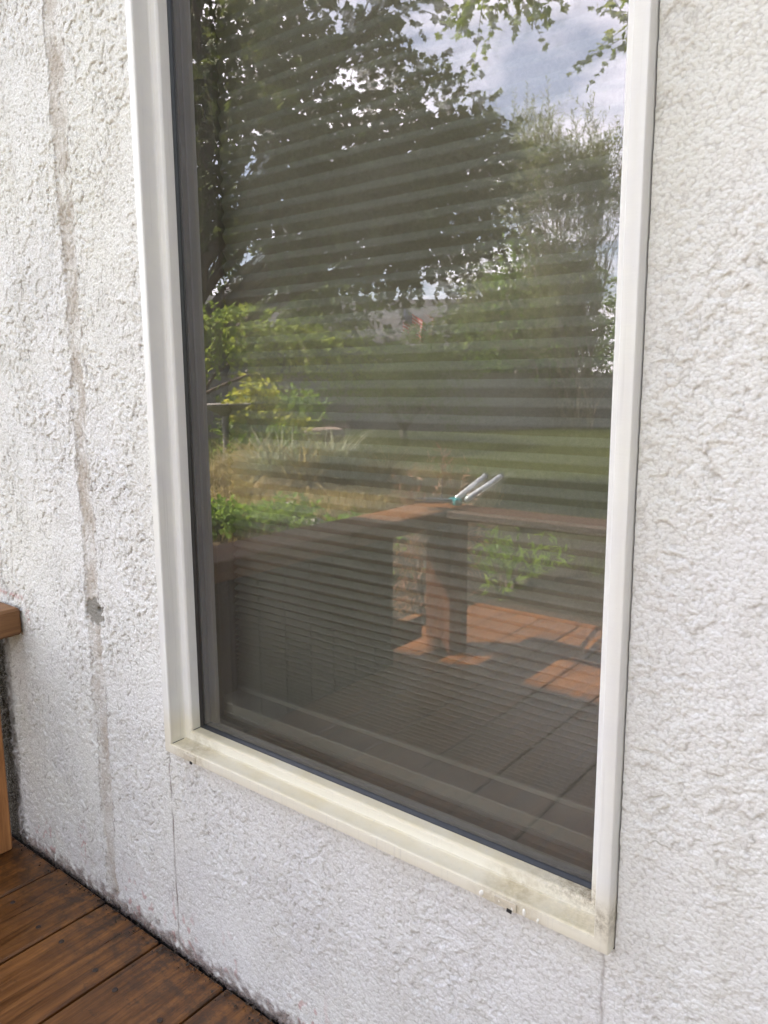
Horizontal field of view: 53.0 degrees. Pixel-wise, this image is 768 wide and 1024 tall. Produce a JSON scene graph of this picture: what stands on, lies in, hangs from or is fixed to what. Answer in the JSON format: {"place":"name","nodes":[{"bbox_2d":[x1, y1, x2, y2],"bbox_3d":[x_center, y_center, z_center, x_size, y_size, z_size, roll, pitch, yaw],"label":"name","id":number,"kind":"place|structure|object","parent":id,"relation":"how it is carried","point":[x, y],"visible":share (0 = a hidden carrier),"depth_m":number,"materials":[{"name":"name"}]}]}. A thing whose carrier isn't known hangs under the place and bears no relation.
{"place":"outdoors","nodes":[
{"label":"outdoors","id":0,"kind":"place"},
{"bbox_3d":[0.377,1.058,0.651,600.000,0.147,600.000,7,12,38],"label":"ground","id":1,"kind":"structure","parent":0,"visible":0},
{"bbox_2d":[0,837,274,1023],"bbox_3d":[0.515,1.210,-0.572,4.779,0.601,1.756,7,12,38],"label":"deck","id":2,"kind":"structure","parent":1,"relation":"on","point":[71,953],"depth_m":1.08,"materials":[{"name":"brown wood"}]},
{"bbox_2d":[0,602,21,854],"bbox_3d":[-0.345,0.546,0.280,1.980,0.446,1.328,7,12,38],"label":"wooden bench","id":3,"kind":"object","parent":2,"relation":"on","point":[10,622],"visible":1,"depth_m":1.33,"materials":[{"name":"brown wood"}]},
{"bbox_2d":[18,842,277,1023],"bbox_3d":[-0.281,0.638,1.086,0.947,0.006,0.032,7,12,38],"label":"grit","id":4,"kind":"object","parent":2,"relation":"on","point":[187,964],"visible":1,"depth_m":1.14,"materials":[{"name":"grey gravel"}]},
{"bbox_2d":[0,0,767,1023],"bbox_3d":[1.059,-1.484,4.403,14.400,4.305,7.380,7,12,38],"label":"house","id":5,"kind":"structure","parent":1,"relation":"on","point":[170,784],"depth_m":0.91,"materials":[{"name":"paint"}]},
{"bbox_2d":[125,0,659,954],"bbox_3d":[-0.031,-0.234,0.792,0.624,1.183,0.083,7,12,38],"label":"window","id":6,"kind":"structure","parent":5,"relation":"in","point":[570,893],"depth_m":0.91,"materials":[{"name":"plastic"}]},
{"bbox_2d":[214,0,628,814],"bbox_3d":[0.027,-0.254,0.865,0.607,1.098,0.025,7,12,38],"label":"cellular shade","id":7,"kind":"object","parent":6,"relation":"in","point":[420,218],"visible":0.93,"depth_m":0.86,"materials":[{"name":"fabric"}]}
]}

